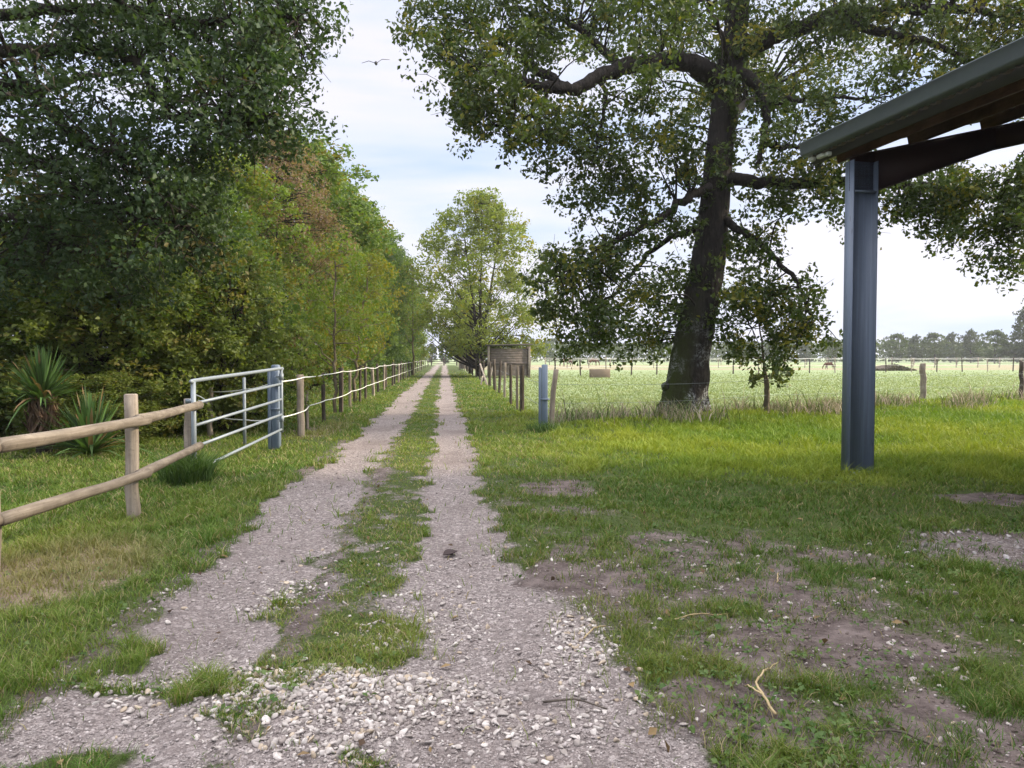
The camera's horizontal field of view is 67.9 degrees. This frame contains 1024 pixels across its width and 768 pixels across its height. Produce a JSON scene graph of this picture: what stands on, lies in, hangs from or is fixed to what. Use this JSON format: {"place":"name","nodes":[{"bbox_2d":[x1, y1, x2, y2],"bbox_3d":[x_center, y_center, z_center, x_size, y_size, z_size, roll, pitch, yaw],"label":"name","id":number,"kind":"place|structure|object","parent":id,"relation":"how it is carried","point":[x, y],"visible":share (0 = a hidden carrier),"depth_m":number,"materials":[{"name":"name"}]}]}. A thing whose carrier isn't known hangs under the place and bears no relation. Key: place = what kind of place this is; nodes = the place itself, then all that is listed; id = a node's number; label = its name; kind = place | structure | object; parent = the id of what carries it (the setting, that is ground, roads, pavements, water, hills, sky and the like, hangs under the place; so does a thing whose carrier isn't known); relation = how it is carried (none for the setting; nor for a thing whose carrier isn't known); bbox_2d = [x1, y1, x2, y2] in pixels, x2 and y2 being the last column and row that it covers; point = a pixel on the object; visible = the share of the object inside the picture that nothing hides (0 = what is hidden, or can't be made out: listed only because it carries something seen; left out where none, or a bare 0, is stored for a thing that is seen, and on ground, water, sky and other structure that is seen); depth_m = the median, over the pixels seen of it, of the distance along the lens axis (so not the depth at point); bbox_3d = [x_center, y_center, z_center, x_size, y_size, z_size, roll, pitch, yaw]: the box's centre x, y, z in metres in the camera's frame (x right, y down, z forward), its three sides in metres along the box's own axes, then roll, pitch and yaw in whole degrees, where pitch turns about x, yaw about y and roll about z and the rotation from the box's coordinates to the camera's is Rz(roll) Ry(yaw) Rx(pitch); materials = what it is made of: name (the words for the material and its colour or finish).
{"place":"outdoors","nodes":[
{"label":"outdoors","id":0,"kind":"place"},
{"bbox_2d":[363,59,389,65],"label":"bird","id":1,"kind":"object","parent":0,"point":[375,62],"visible":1,"depth_m":59.06},
{"bbox_2d":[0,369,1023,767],"bbox_3d":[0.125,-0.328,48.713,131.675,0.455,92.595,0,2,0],"label":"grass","id":2,"kind":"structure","parent":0,"point":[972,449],"depth_m":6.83,"materials":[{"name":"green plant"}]},
{"bbox_2d":[0,365,1023,767],"bbox_3d":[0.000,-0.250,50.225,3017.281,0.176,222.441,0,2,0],"label":"ground","id":3,"kind":"structure","parent":0,"point":[818,633],"depth_m":4.70,"materials":[{"name":"brown soil"}]},
{"bbox_2d":[0,343,93,454],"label":"yucca plant","id":4,"kind":"object","parent":3,"relation":"on","point":[40,385],"visible":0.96,"depth_m":11.69,"materials":[{"name":"green plant"}]},
{"bbox_2d":[0,225,113,437],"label":"hedge shrub","id":5,"kind":"object","parent":3,"relation":"on","point":[4,428],"visible":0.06,"depth_m":13.75,"materials":[{"name":"green plant"}]},
{"bbox_2d":[24,385,150,459],"bbox_3d":[-6.420,0.640,11.589,1.778,1.320,1.657,-2,3,-40],"label":"yucca plant","id":6,"kind":"object","parent":3,"relation":"on","point":[93,444],"visible":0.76,"depth_m":11.53,"materials":[{"name":"green plant"}]},
{"bbox_2d":[8,369,184,449],"bbox_3d":[-7.002,0.437,13.090,2.679,1.385,2.794,1,2,27],"label":"hedge shrub","id":7,"kind":"object","parent":3,"relation":"on","point":[99,379],"visible":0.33,"depth_m":12.81,"materials":[{"name":"green plant"}]},
{"bbox_2d":[0,394,203,570],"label":"rail fence","id":8,"kind":"object","parent":3,"relation":"on","point":[132,421],"visible":0.96,"depth_m":6.70,"materials":[{"name":"brown wood"}]},
{"bbox_2d":[0,218,232,438],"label":"hedge tree","id":9,"kind":"object","parent":3,"relation":"on","point":[143,359],"visible":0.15,"depth_m":13.70,"materials":[{"name":"green plant"}]},
{"bbox_2d":[1,218,241,423],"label":"hedge shrub","id":10,"kind":"object","parent":3,"relation":"on","point":[89,313],"depth_m":16.15,"materials":[{"name":"green plant"}]},
{"bbox_2d":[0,222,256,436],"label":"hedge shrub","id":11,"kind":"object","parent":3,"relation":"on","point":[159,342],"visible":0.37,"depth_m":13.49,"materials":[{"name":"green plant"}]},
{"bbox_2d":[0,0,353,336],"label":"oak tree","id":12,"kind":"object","parent":3,"relation":"on","point":[258,76],"visible":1,"depth_m":10.89,"materials":[{"name":"green plant"}]},
{"bbox_2d":[46,208,311,421],"bbox_3d":[-6.856,-1.348,16.515,5.222,5.197,4.728,0,2,0],"label":"hedge shrub","id":13,"kind":"object","parent":3,"relation":"on","point":[242,233],"visible":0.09,"depth_m":15.91,"materials":[{"name":"green plant"}]},
{"bbox_2d":[105,191,278,384],"bbox_3d":[-8.438,-1.793,18.630,5.468,5.581,5.798,0,2,-7],"label":"hedge tree","id":14,"kind":"object","parent":3,"relation":"on","point":[213,275],"visible":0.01,"depth_m":19.04,"materials":[{"name":"green plant"}]},
{"bbox_2d":[139,444,245,485],"bbox_3d":[-3.838,0.943,9.068,1.272,0.478,1.307,1,2,26],"label":"grass tuft","id":15,"kind":"object","parent":3,"relation":"on","point":[180,471],"visible":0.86,"depth_m":8.90,"materials":[{"name":"green plant"}]},
{"bbox_2d":[100,237,326,438],"bbox_3d":[-6.158,-0.932,15.726,4.393,4.261,4.165,-1,2,-25],"label":"hedge shrub","id":16,"kind":"object","parent":3,"relation":"on","point":[262,350],"visible":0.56,"depth_m":15.01,"materials":[{"name":"green plant"}]},
{"bbox_2d":[167,182,292,404],"bbox_3d":[-9.010,-2.483,22.303,4.977,6.828,5.446,-1,2,-15],"label":"hedge tree","id":17,"kind":"object","parent":3,"relation":"on","point":[251,219],"visible":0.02,"depth_m":22.51,"materials":[{"name":"green plant"}]},
{"bbox_2d":[205,377,266,444],"bbox_3d":[-5.420,0.504,14.224,0.370,1.320,4.637,-1,2,-35],"label":"corner fence","id":18,"kind":"object","parent":3,"relation":"on","point":[210,428],"visible":0.59,"depth_m":12.92,"materials":[{"name":"grey metal"}]},
{"bbox_2d":[155,140,318,396],"bbox_3d":[-9.631,-3.686,25.832,5.944,9.015,5.812,-1,2,-22],"label":"hedge tree","id":19,"kind":"object","parent":3,"relation":"on","point":[254,189],"visible":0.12,"depth_m":25.82,"materials":[{"name":"green plant"}]},
{"bbox_2d":[267,365,280,449],"bbox_3d":[-3.871,0.480,12.437,0.231,1.590,0.219,0,2,-6],"label":"gate post","id":20,"kind":"object","parent":3,"relation":"on","point":[274,440],"visible":0.53,"depth_m":12.38,"materials":[{"name":"grey metal"}]},
{"bbox_2d":[185,367,283,462],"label":"field gate","id":21,"kind":"structure","parent":20,"relation":"attached to","point":[194,424],"depth_m":10.43,"materials":[{"name":"silver metal"}]},
{"bbox_2d":[233,125,361,396],"bbox_3d":[-8.601,-4.489,28.648,6.177,10.308,6.556,0,2,0],"label":"hedge tree","id":22,"kind":"object","parent":3,"relation":"on","point":[317,214],"visible":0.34,"depth_m":28.21,"materials":[{"name":"green plant"}]},
{"bbox_2d":[222,127,399,391],"bbox_3d":[-9.108,-5.169,32.743,8.425,11.735,7.753,-1,2,-30],"label":"hedge tree","id":23,"kind":"object","parent":3,"relation":"on","point":[328,162],"visible":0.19,"depth_m":32.55,"materials":[{"name":"green plant"}]},
{"bbox_2d":[264,141,390,386],"bbox_3d":[-10.143,-5.744,37.859,8.209,12.450,7.308,-1,2,-37],"label":"hedge tree","id":24,"kind":"object","parent":3,"relation":"on","point":[381,328],"visible":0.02,"depth_m":37.89,"materials":[{"name":"green plant"}]},
{"bbox_2d":[287,228,386,412],"bbox_3d":[-4.711,-1.664,20.618,2.681,5.130,2.654,-1,2,-16],"label":"young tree","id":25,"kind":"object","parent":3,"relation":"on","point":[319,321],"visible":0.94,"depth_m":20.51,"materials":[{"name":"green plant"}]},
{"bbox_2d":[284,176,392,383],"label":"hedge tree","id":26,"kind":"object","parent":3,"relation":"on","point":[371,364],"visible":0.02,"depth_m":43.75,"materials":[{"name":"green plant"}]},
{"bbox_2d":[283,360,428,436],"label":"tape fence","id":27,"kind":"object","parent":3,"relation":"on","point":[302,420],"visible":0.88,"depth_m":20.57,"materials":[{"name":"brown wood"}]},
{"bbox_2d":[315,189,403,379],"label":"hedge tree","id":28,"kind":"object","parent":3,"relation":"on","point":[390,304],"visible":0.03,"depth_m":50.85,"materials":[{"name":"green plant"}]},
{"bbox_2d":[311,248,410,402],"bbox_3d":[-5.058,-1.858,25.117,3.112,5.203,3.012,-1,2,-19],"label":"young tree","id":29,"kind":"object","parent":3,"relation":"on","point":[373,268],"visible":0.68,"depth_m":25.04,"materials":[{"name":"green plant"}]},
{"bbox_2d":[357,207,410,377],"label":"hedge tree","id":30,"kind":"object","parent":3,"relation":"on","point":[399,236],"visible":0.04,"depth_m":57.67,"materials":[{"name":"green plant"}]},
{"bbox_2d":[370,231,417,373],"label":"hedge tree","id":31,"kind":"object","parent":3,"relation":"on","point":[397,267],"visible":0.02,"depth_m":65.66,"materials":[{"name":"green plant"}]},
{"bbox_2d":[377,238,419,371],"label":"hedge tree","id":32,"kind":"object","parent":3,"relation":"on","point":[404,332],"visible":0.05,"depth_m":74.41,"materials":[{"name":"green plant"}]},
{"bbox_2d":[388,247,422,369],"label":"hedge tree","id":33,"kind":"object","parent":3,"relation":"on","point":[407,351],"visible":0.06,"depth_m":84.41,"materials":[{"name":"green plant"}]},
{"bbox_2d":[395,276,424,369],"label":"hedge tree","id":34,"kind":"object","parent":3,"relation":"on","point":[421,302],"visible":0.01,"depth_m":96.47,"materials":[{"name":"green plant"}]},
{"bbox_2d":[386,254,444,374],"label":"young tree","id":35,"kind":"object","parent":3,"relation":"on","point":[405,317],"visible":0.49,"depth_m":65.50,"materials":[{"name":"green plant"}]},
{"bbox_2d":[405,277,430,366],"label":"hedge tree","id":36,"kind":"object","parent":3,"relation":"on","point":[423,357],"visible":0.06,"depth_m":111.37,"materials":[{"name":"green plant"}]},
{"bbox_2d":[411,294,435,363],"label":"hedge tree","id":37,"kind":"object","parent":3,"relation":"on","point":[428,352],"visible":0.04,"depth_m":129.84,"materials":[{"name":"green plant"}]},
{"bbox_2d":[431,357,456,365],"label":"field gate","id":38,"kind":"structure","parent":3,"relation":"on","point":[443,359],"depth_m":149.90,"materials":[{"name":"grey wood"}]},
{"bbox_2d":[443,274,509,373],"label":"roadside tree","id":39,"kind":"object","parent":3,"relation":"on","point":[469,368],"visible":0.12,"depth_m":71.61,"materials":[{"name":"green plant"}]},
{"bbox_2d":[457,358,548,411],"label":"post fence","id":40,"kind":"object","parent":3,"relation":"on","point":[494,370],"visible":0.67,"depth_m":28.21,"materials":[{"name":"brown wood"}]},
{"bbox_2d":[4,438,1023,767],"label":"ground weeds","id":41,"kind":"object","parent":3,"relation":"on","point":[786,722],"visible":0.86,"depth_m":3.59,"materials":[{"name":"green plant"}]},
{"bbox_2d":[10,473,1023,766],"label":"earth clods","id":42,"kind":"object","parent":3,"relation":"on","point":[994,749],"visible":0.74,"depth_m":3.92,"materials":[{"name":"soil"}]},
{"bbox_2d":[516,417,566,432],"bbox_3d":[0.630,0.813,15.345,1.163,0.345,1.055,0,2,0],"label":"grass tuft","id":43,"kind":"object","parent":3,"relation":"on","point":[536,426],"visible":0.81,"depth_m":15.24,"materials":[{"name":"green plant"}]},
{"bbox_2d":[538,364,549,430],"bbox_3d":[0.648,0.386,15.480,0.223,1.570,0.185,1,2,25],"label":"gate post","id":44,"kind":"object","parent":3,"relation":"on","point":[543,391],"visible":0.64,"depth_m":15.41,"materials":[{"name":"grey metal"}]},
{"bbox_2d":[549,369,558,426],"bbox_3d":[0.870,0.397,15.971,0.126,1.418,0.120,3,3,-17],"label":"wooden post","id":45,"kind":"object","parent":3,"relation":"on","point":[553,395],"visible":0.79,"depth_m":15.93,"materials":[{"name":"brown wood"}]},
{"bbox_2d":[675,613,723,619],"bbox_3d":[1.097,1.340,4.405,0.351,0.027,0.019,-1,2,-18],"label":"stick","id":46,"kind":"object","parent":3,"relation":"on","point":[696,614],"visible":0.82,"depth_m":4.40,"materials":[{"name":"wood"}]},
{"bbox_2d":[745,662,778,715],"bbox_3d":[1.136,1.344,3.460,0.144,0.058,0.580,1,2,20],"label":"forked twig","id":47,"kind":"object","parent":3,"relation":"on","point":[761,692],"visible":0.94,"depth_m":3.34,"materials":[{"name":"wood"}]},
{"bbox_2d":[739,322,796,412],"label":"oak sapling","id":48,"kind":"object","parent":3,"relation":"on","point":[753,377],"visible":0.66,"depth_m":19.45,"materials":[{"name":"green plant"}]},
{"bbox_2d":[537,370,1023,428],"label":"tall weeds","id":49,"kind":"object","parent":3,"relation":"on","point":[966,397],"visible":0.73,"depth_m":19.49,"materials":[{"name":"green plant"}]},
{"bbox_2d":[564,360,1023,402],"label":"wire fence","id":50,"kind":"object","parent":3,"relation":"on","point":[923,378],"visible":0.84,"depth_m":25.52,"materials":[{"name":"brown wood"}]},
{"bbox_2d":[856,727,941,747],"bbox_3d":[1.511,1.373,2.976,0.301,0.028,0.019,1,2,31],"label":"stick","id":51,"kind":"object","parent":3,"relation":"on","point":[917,738],"visible":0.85,"depth_m":2.97,"materials":[{"name":"brown wood"}]},
{"bbox_2d":[798,37,1023,474],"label":"open barn","id":52,"kind":"structure","parent":3,"relation":"on","point":[986,91],"depth_m":9.79,"materials":[{"name":"metal"}]},
{"bbox_2d":[843,529,1023,572],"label":"scattered stones","id":53,"kind":"object","parent":3,"relation":"on","point":[1005,556],"visible":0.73,"depth_m":6.12,"materials":[{"name":"stone"}]},
{"bbox_2d":[0,363,1023,767],"bbox_3d":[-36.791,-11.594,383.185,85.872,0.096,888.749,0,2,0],"label":"gravel track","id":54,"kind":"structure","parent":0,"point":[384,429],"depth_m":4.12,"materials":[{"name":"grey gravel"}]},
{"bbox_2d":[443,549,456,554],"bbox_3d":[-0.476,1.305,5.883,0.130,0.027,0.088,-7,13,-25],"label":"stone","id":55,"kind":"object","parent":54,"relation":"on","point":[448,551],"visible":1,"depth_m":5.90,"materials":[{"name":"grey stone"}]},
{"bbox_2d":[23,441,1016,764],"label":"leaf litter","id":56,"kind":"object","parent":54,"relation":"on","point":[651,729],"visible":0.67,"depth_m":3.77,"materials":[{"name":"brown plant"}]},
{"bbox_2d":[543,698,607,709],"bbox_3d":[0.272,1.372,3.273,0.282,0.033,0.017,0,2,14],"label":"stick","id":57,"kind":"object","parent":54,"relation":"on","point":[549,701],"visible":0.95,"depth_m":3.28,"materials":[{"name":"brown wood"}]},
{"bbox_2d":[583,625,605,638],"bbox_3d":[0.442,1.326,4.093,0.019,0.032,0.222,2,2,38],"label":"stick","id":58,"kind":"object","parent":54,"relation":"on","point":[588,633],"visible":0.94,"depth_m":4.07,"materials":[{"name":"wood"}]},
{"bbox_2d":[0,0,1023,358],"label":"sky","id":59,"kind":"structure","parent":0,"point":[391,132],"materials":[{"name":"white"}]},
{"bbox_2d":[5,359,1019,423],"bbox_3d":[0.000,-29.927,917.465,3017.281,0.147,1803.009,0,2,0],"label":"pasture","id":60,"kind":"structure","parent":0,"point":[645,367],"depth_m":84.50,"materials":[{"name":"green plant"}]},
{"bbox_2d":[426,343,437,361],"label":"distant tree","id":61,"kind":"object","parent":60,"relation":"on","point":[433,355],"visible":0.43,"depth_m":229.36,"materials":[{"name":"green plant"}]},
{"bbox_2d":[435,342,450,363],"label":"distant tree","id":62,"kind":"object","parent":60,"relation":"on","point":[440,356],"visible":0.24,"depth_m":194.43,"materials":[{"name":"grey plant"}]},
{"bbox_2d":[459,352,484,369],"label":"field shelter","id":63,"kind":"object","parent":60,"relation":"on","point":[461,366],"visible":0.16,"depth_m":95.44,"materials":[{"name":"brown wood"}]},
{"bbox_2d":[399,186,575,375],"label":"maple tree","id":64,"kind":"object","parent":60,"relation":"on","point":[482,331],"visible":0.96,"depth_m":60.07,"materials":[{"name":"green plant"}]},
{"bbox_2d":[486,344,531,377],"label":"field shelter","id":65,"kind":"object","parent":60,"relation":"on","point":[517,357],"visible":0.67,"depth_m":57.16,"materials":[{"name":"brown wood"}]},
{"bbox_2d":[543,338,559,360],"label":"distant tree","id":66,"kind":"object","parent":60,"relation":"on","point":[553,340],"visible":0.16,"depth_m":327.81,"materials":[{"name":"green plant"}]},
{"bbox_2d":[559,359,573,365],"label":"horse","id":67,"kind":"object","parent":60,"relation":"on","point":[569,361],"visible":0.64,"depth_m":127.89},
{"bbox_2d":[587,358,599,365],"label":"horse","id":68,"kind":"object","parent":60,"relation":"on","point":[593,360],"visible":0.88,"depth_m":141.78},
{"bbox_2d":[589,369,609,377],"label":"water trough","id":69,"kind":"object","parent":60,"relation":"on","point":[601,373],"visible":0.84,"depth_m":58.07,"materials":[{"name":"concrete"}]},
{"bbox_2d":[385,0,1023,413],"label":"oak tree","id":70,"kind":"object","parent":60,"relation":"on","point":[731,82],"visible":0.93,"depth_m":18.33,"materials":[{"name":"green plant"}]},
{"bbox_2d":[454,339,1018,361],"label":"wood","id":71,"kind":"object","parent":60,"relation":"on","point":[719,353],"visible":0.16,"depth_m":282.92,"materials":[{"name":"green plant"}]},
{"bbox_2d":[725,340,748,360],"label":"distant tree","id":72,"kind":"object","parent":60,"relation":"on","point":[742,350],"visible":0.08,"depth_m":253.60,"materials":[{"name":"green plant"}]},
{"bbox_2d":[763,345,778,361],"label":"distant tree","id":73,"kind":"object","parent":60,"relation":"on","point":[767,353],"visible":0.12,"depth_m":261.68,"materials":[{"name":"green plant"}]},
{"bbox_2d":[549,357,1000,364],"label":"paddock fence","id":74,"kind":"object","parent":60,"relation":"on","point":[795,358],"visible":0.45,"depth_m":164.84,"materials":[{"name":"brown wood"}]},
{"bbox_2d":[530,357,1023,374],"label":"paddock fence","id":75,"kind":"object","parent":60,"relation":"on","point":[657,366],"visible":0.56,"depth_m":76.78,"materials":[{"name":"brown wood"}]},
{"bbox_2d":[537,357,1023,367],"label":"paddock fence","id":76,"kind":"object","parent":60,"relation":"on","point":[891,358],"visible":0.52,"depth_m":116.39,"materials":[{"name":"brown wood"}]},
{"bbox_2d":[796,344,813,361],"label":"distant tree","id":77,"kind":"object","parent":60,"relation":"on","point":[805,355],"visible":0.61,"depth_m":258.83,"materials":[{"name":"green plant"}]},
{"bbox_2d":[822,362,835,368],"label":"horse","id":78,"kind":"object","parent":60,"relation":"on","point":[828,363],"visible":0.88,"depth_m":97.93},
{"bbox_2d":[817,337,842,362],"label":"distant tree","id":79,"kind":"object","parent":60,"relation":"on","point":[828,349],"visible":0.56,"depth_m":243.91,"materials":[{"name":"green plant"}]},
{"bbox_2d":[875,363,916,370],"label":"brush heap","id":80,"kind":"object","parent":60,"relation":"on","point":[894,367],"visible":0.66,"depth_m":88.97,"materials":[{"name":"brown wood"}]},
{"bbox_2d":[879,333,913,362],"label":"distant tree","id":81,"kind":"object","parent":60,"relation":"on","point":[895,338],"visible":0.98,"depth_m":233.62,"materials":[{"name":"green plant"}]},
{"bbox_2d":[904,334,925,362],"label":"distant tree","id":82,"kind":"object","parent":60,"relation":"on","point":[913,341],"visible":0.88,"depth_m":244.01,"materials":[{"name":"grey plant"}]},
{"bbox_2d":[916,332,950,362],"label":"distant tree","id":83,"kind":"object","parent":60,"relation":"on","point":[935,336],"visible":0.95,"depth_m":239.10,"materials":[{"name":"green plant"}]},
{"bbox_2d":[942,331,962,362],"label":"distant tree","id":84,"kind":"object","parent":60,"relation":"on","point":[950,337],"visible":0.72,"depth_m":248.69,"materials":[{"name":"green plant"}]},
{"bbox_2d":[958,328,987,362],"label":"distant tree","id":85,"kind":"object","parent":60,"relation":"on","point":[967,345],"visible":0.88,"depth_m":233.92,"materials":[{"name":"green plant"}]},
{"bbox_2d":[972,329,1011,363],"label":"distant tree","id":86,"kind":"object","parent":60,"relation":"on","point":[997,340],"visible":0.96,"depth_m":204.02,"materials":[{"name":"green plant"}]},
{"bbox_2d":[1001,306,1023,363],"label":"distant tree","id":87,"kind":"object","parent":60,"relation":"on","point":[1017,353],"visible":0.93,"depth_m":199.54,"materials":[{"name":"green plant"}]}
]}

